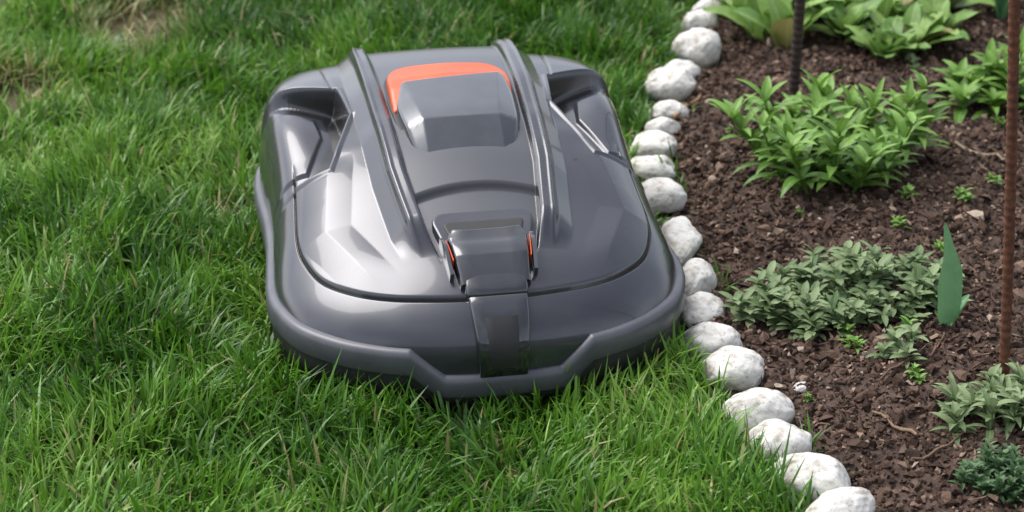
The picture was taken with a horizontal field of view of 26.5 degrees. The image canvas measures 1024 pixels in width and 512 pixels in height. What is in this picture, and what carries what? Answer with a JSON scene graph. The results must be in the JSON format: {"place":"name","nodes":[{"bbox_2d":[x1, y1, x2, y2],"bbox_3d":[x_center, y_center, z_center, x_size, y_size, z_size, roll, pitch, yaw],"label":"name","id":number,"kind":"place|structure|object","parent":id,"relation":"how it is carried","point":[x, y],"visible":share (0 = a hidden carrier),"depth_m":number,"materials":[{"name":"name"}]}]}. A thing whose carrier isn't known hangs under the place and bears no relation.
{"place":"outdoors","nodes":[
{"label":"outdoors","id":0,"kind":"place"},
{"bbox_2d":[0,0,875,511],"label":"lawn ground","id":1,"kind":"structure","parent":0,"point":[114,26],"depth_m":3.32,"materials":[{"name":"green plant"}]},
{"bbox_2d":[254,38,684,404],"bbox_3d":[-0.072,-0.080,3.018,0.563,0.296,0.728,-4,26,-9],"label":"robotic lawn mower","id":2,"kind":"object","parent":1,"relation":"on","point":[452,224],"visible":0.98,"depth_m":2.85,"materials":[{"name":"paint"}]},
{"bbox_2d":[655,0,1023,511],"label":"bark mulch","id":3,"kind":"object","parent":1,"relation":"on","point":[827,355],"visible":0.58,"depth_m":3.20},
{"bbox_2d":[631,155,675,180],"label":"border stone","id":4,"kind":"object","parent":3,"relation":"on","point":[645,168],"visible":0.77,"depth_m":3.40,"materials":[{"name":"white stone"}]},
{"bbox_2d":[630,130,677,158],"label":"border stone","id":5,"kind":"object","parent":3,"relation":"on","point":[651,142],"visible":0.76,"depth_m":3.48,"materials":[{"name":"white stone"}]},
{"bbox_2d":[645,117,680,134],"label":"border stone","id":6,"kind":"object","parent":3,"relation":"on","point":[668,125],"visible":0.62,"depth_m":3.57,"materials":[{"name":"white stone"}]},
{"bbox_2d":[642,177,686,214],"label":"border stone","id":7,"kind":"object","parent":3,"relation":"on","point":[668,195],"visible":0.77,"depth_m":3.29,"materials":[{"name":"white stone"}]},
{"bbox_2d":[649,100,688,118],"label":"border stone","id":8,"kind":"object","parent":3,"relation":"on","point":[670,109],"visible":0.73,"depth_m":3.63,"materials":[{"name":"white stone"}]},
{"bbox_2d":[644,67,695,101],"bbox_3d":[0.272,-0.291,3.738,0.091,0.064,0.084,0,26,0],"label":"border stone","id":9,"kind":"object","parent":3,"relation":"on","point":[675,83],"visible":0.84,"depth_m":3.71,"materials":[{"name":"white stone"}]},
{"bbox_2d":[661,216,701,266],"bbox_3d":[0.248,-0.019,3.188,0.063,0.048,0.134,0,26,0],"label":"border stone","id":10,"kind":"object","parent":3,"relation":"on","point":[682,235],"visible":0.67,"depth_m":3.16,"materials":[{"name":"white stone"}]},
{"bbox_2d":[664,59,700,78],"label":"border stone","id":11,"kind":"object","parent":3,"relation":"on","point":[692,68],"visible":0.46,"depth_m":3.80,"materials":[{"name":"white stone"}]},
{"bbox_2d":[672,94,701,118],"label":"twig","id":12,"kind":"object","parent":3,"relation":"on","point":[677,114],"visible":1,"depth_m":3.66,"materials":[{"name":"brown wood"}]},
{"bbox_2d":[672,27,720,67],"bbox_3d":[0.329,-0.371,3.890,0.087,0.075,0.081,0,26,0],"label":"border stone","id":13,"kind":"object","parent":3,"relation":"on","point":[699,47],"visible":0.93,"depth_m":3.86,"materials":[{"name":"white stone"}]},
{"bbox_2d":[683,258,716,297],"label":"border stone","id":14,"kind":"object","parent":3,"relation":"on","point":[700,275],"visible":0.63,"depth_m":3.05,"materials":[{"name":"white stone"}]},
{"bbox_2d":[681,9,718,31],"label":"border stone","id":15,"kind":"object","parent":3,"relation":"on","point":[700,18],"visible":0.71,"depth_m":4.00,"materials":[{"name":"white stone"}]},
{"bbox_2d":[680,291,724,327],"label":"border stone","id":16,"kind":"object","parent":3,"relation":"on","point":[699,307],"visible":0.77,"depth_m":2.97,"materials":[{"name":"white stone"}]},
{"bbox_2d":[692,0,721,15],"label":"border stone","id":17,"kind":"object","parent":3,"relation":"on","point":[701,4],"visible":0.48,"depth_m":4.09,"materials":[{"name":"white stone"}]},
{"bbox_2d":[684,321,742,359],"bbox_3d":[0.268,0.115,2.911,0.081,0.055,0.062,0,26,0],"label":"border stone","id":18,"kind":"object","parent":3,"relation":"on","point":[714,336],"visible":0.62,"depth_m":2.89,"materials":[{"name":"white stone"}]},
{"bbox_2d":[701,345,764,391],"bbox_3d":[0.288,0.151,2.833,0.082,0.066,0.075,0,26,0],"label":"border stone","id":19,"kind":"object","parent":3,"relation":"on","point":[745,366],"visible":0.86,"depth_m":2.81,"materials":[{"name":"white stone"}]},
{"bbox_2d":[723,387,794,433],"bbox_3d":[0.310,0.195,2.738,0.091,0.056,0.068,0,26,0],"label":"border stone","id":20,"kind":"object","parent":3,"relation":"on","point":[778,405],"visible":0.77,"depth_m":2.71,"materials":[{"name":"white stone"}]},
{"bbox_2d":[703,0,844,48],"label":"hosta plant","id":21,"kind":"object","parent":3,"relation":"on","point":[761,19],"visible":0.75,"depth_m":3.89,"materials":[{"name":"green plant"}]},
{"bbox_2d":[747,418,811,464],"bbox_3d":[0.326,0.234,2.663,0.085,0.062,0.073,0,26,0],"label":"border stone","id":22,"kind":"object","parent":3,"relation":"on","point":[800,440],"visible":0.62,"depth_m":2.64,"materials":[{"name":"white stone"}]},
{"bbox_2d":[788,0,805,99],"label":"garden stake","id":23,"kind":"object","parent":3,"relation":"on","point":[796,45],"visible":0.46,"depth_m":3.61,"materials":[{"name":"metal"}]},
{"bbox_2d":[794,209,805,217],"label":"seedling","id":24,"kind":"object","parent":3,"relation":"on","point":[800,212],"visible":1,"depth_m":3.25,"materials":[{"name":"green plant"}]},
{"bbox_2d":[793,381,809,393],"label":"border stone","id":25,"kind":"object","parent":3,"relation":"on","point":[801,388],"visible":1,"depth_m":2.81,"materials":[{"name":"white stone"}]},
{"bbox_2d":[803,392,815,401],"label":"seedling","id":26,"kind":"object","parent":3,"relation":"on","point":[808,396],"visible":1,"depth_m":2.78,"materials":[{"name":"green plant"}]},
{"bbox_2d":[774,452,850,502],"bbox_3d":[0.358,0.266,2.592,0.092,0.060,0.077,0,26,0],"label":"border stone","id":27,"kind":"object","parent":3,"relation":"on","point":[830,473],"visible":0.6,"depth_m":2.57,"materials":[{"name":"white stone"}]},
{"bbox_2d":[707,68,952,197],"bbox_3d":[0.504,-0.197,3.374,0.375,0.165,0.329,-16,30,-30],"label":"sweet william plant","id":28,"kind":"object","parent":3,"relation":"on","point":[857,143],"visible":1,"depth_m":3.35,"materials":[{"name":"green plant"}]},
{"bbox_2d":[805,487,875,511],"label":"border stone","id":29,"kind":"object","parent":3,"relation":"on","point":[851,499],"visible":1,"depth_m":2.52,"materials":[{"name":"white stone"}]},
{"bbox_2d":[718,240,972,340],"bbox_3d":[0.460,0.045,2.993,0.356,0.083,0.233,0,26,0],"label":"ground cover plant","id":30,"kind":"object","parent":3,"relation":"on","point":[778,299],"visible":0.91,"depth_m":2.98,"materials":[{"name":"green plant"}]},
{"bbox_2d":[837,323,854,336],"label":"seedling","id":31,"kind":"object","parent":3,"relation":"on","point":[848,328],"visible":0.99,"depth_m":2.91,"materials":[{"name":"green plant"}]},
{"bbox_2d":[837,334,866,353],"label":"seedling","id":32,"kind":"object","parent":3,"relation":"on","point":[856,341],"visible":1,"depth_m":2.88,"materials":[{"name":"green plant"}]},
{"bbox_2d":[871,410,917,435],"bbox_3d":[0.475,0.208,2.700,0.007,0.010,0.077,-19,32,-33],"label":"twig","id":33,"kind":"object","parent":3,"relation":"on","point":[912,431],"visible":1,"depth_m":2.69,"materials":[{"name":"brown wood"}]},
{"bbox_2d":[865,323,928,368],"bbox_3d":[0.513,0.115,2.841,0.079,0.042,0.084,15,30,28],"label":"plant","id":34,"kind":"object","parent":3,"relation":"on","point":[901,347],"visible":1,"depth_m":2.84,"materials":[{"name":"green plant"}]},
{"bbox_2d":[805,0,994,58],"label":"primrose plant","id":35,"kind":"object","parent":3,"relation":"on","point":[903,27],"visible":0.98,"depth_m":3.89,"materials":[{"name":"green plant"}]},
{"bbox_2d":[890,215,910,228],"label":"seedling","id":36,"kind":"object","parent":3,"relation":"on","point":[899,220],"visible":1,"depth_m":3.20,"materials":[{"name":"green plant"}]},
{"bbox_2d":[878,342,932,380],"bbox_3d":[0.509,0.135,2.813,0.005,0.015,0.120,23,34,38],"label":"twig","id":37,"kind":"object","parent":3,"relation":"on","point":[890,368],"visible":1,"depth_m":2.80,"materials":[{"name":"brown wood"}]},
{"bbox_2d":[894,316,920,334],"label":"seedling","id":38,"kind":"object","parent":3,"relation":"on","point":[905,320],"visible":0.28,"depth_m":2.90,"materials":[{"name":"green plant"}]},
{"bbox_2d":[899,183,919,199],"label":"seedling","id":39,"kind":"object","parent":3,"relation":"on","point":[908,190],"visible":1,"depth_m":3.29,"materials":[{"name":"green plant"}]},
{"bbox_2d":[904,362,926,383],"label":"seedling","id":40,"kind":"object","parent":3,"relation":"on","point":[916,374],"visible":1,"depth_m":2.79,"materials":[{"name":"green plant"}]},
{"bbox_2d":[905,53,926,70],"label":"seedling","id":41,"kind":"object","parent":3,"relation":"on","point":[914,61],"visible":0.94,"depth_m":3.79,"materials":[{"name":"green plant"}]},
{"bbox_2d":[930,332,944,357],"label":"twig","id":42,"kind":"object","parent":3,"relation":"on","point":[934,348],"visible":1,"depth_m":2.84,"materials":[{"name":"brown wood"}]},
{"bbox_2d":[911,431,963,459],"bbox_3d":[0.519,0.233,2.650,0.090,0.019,0.005,-17,31,-31],"label":"twig","id":43,"kind":"object","parent":3,"relation":"on","point":[935,450],"visible":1,"depth_m":2.65,"materials":[{"name":"brown wood"}]},
{"bbox_2d":[932,239,943,252],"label":"seedling","id":44,"kind":"object","parent":3,"relation":"on","point":[940,245],"visible":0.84,"depth_m":3.14,"materials":[{"name":"green plant"}]},
{"bbox_2d":[938,223,969,325],"bbox_3d":[0.593,0.028,2.911,0.050,0.143,0.038,0,26,0],"label":"tulip plant","id":45,"kind":"object","parent":3,"relation":"on","point":[952,301],"visible":1,"depth_m":2.92,"materials":[{"name":"green plant"}]},
{"bbox_2d":[952,186,974,201],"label":"seedling","id":46,"kind":"object","parent":3,"relation":"on","point":[965,195],"visible":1,"depth_m":3.27,"materials":[{"name":"green plant"}]},
{"bbox_2d":[929,26,1023,123],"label":"phlox plant","id":47,"kind":"object","parent":3,"relation":"on","point":[990,71],"visible":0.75,"depth_m":3.63,"materials":[{"name":"green plant"}]},
{"bbox_2d":[930,358,1023,448],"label":"dianthus plant","id":48,"kind":"object","parent":3,"relation":"on","point":[993,395],"visible":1,"depth_m":2.69,"materials":[{"name":"green plant"}]},
{"bbox_2d":[954,141,1003,160],"bbox_3d":[0.740,-0.166,3.446,0.008,0.018,0.101,-18,31,-33],"label":"twig","id":49,"kind":"object","parent":3,"relation":"on","point":[970,150],"visible":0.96,"depth_m":3.45,"materials":[{"name":"brown wood"}]},
{"bbox_2d":[948,438,1023,507],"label":"thyme plant","id":50,"kind":"object","parent":3,"relation":"on","point":[1012,461],"visible":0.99,"depth_m":2.56,"materials":[{"name":"green plant"}]},
{"bbox_2d":[984,172,1003,184],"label":"seedling","id":51,"kind":"object","parent":3,"relation":"on","point":[997,178],"visible":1,"depth_m":3.33,"materials":[{"name":"green plant"}]},
{"bbox_2d":[991,115,1005,129],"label":"seedling","id":52,"kind":"object","parent":3,"relation":"on","point":[998,119],"visible":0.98,"depth_m":3.56,"materials":[{"name":"green plant"}]},
{"bbox_2d":[993,0,1008,19],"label":"tulip plant","id":53,"kind":"object","parent":3,"relation":"on","point":[1001,8],"visible":0.73,"depth_m":4.00,"materials":[{"name":"green plant"}]},
{"bbox_2d":[999,0,1020,381],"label":"garden stake","id":54,"kind":"object","parent":3,"relation":"on","point":[1012,106],"visible":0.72,"depth_m":2.65,"materials":[{"name":"metal"}]}
]}

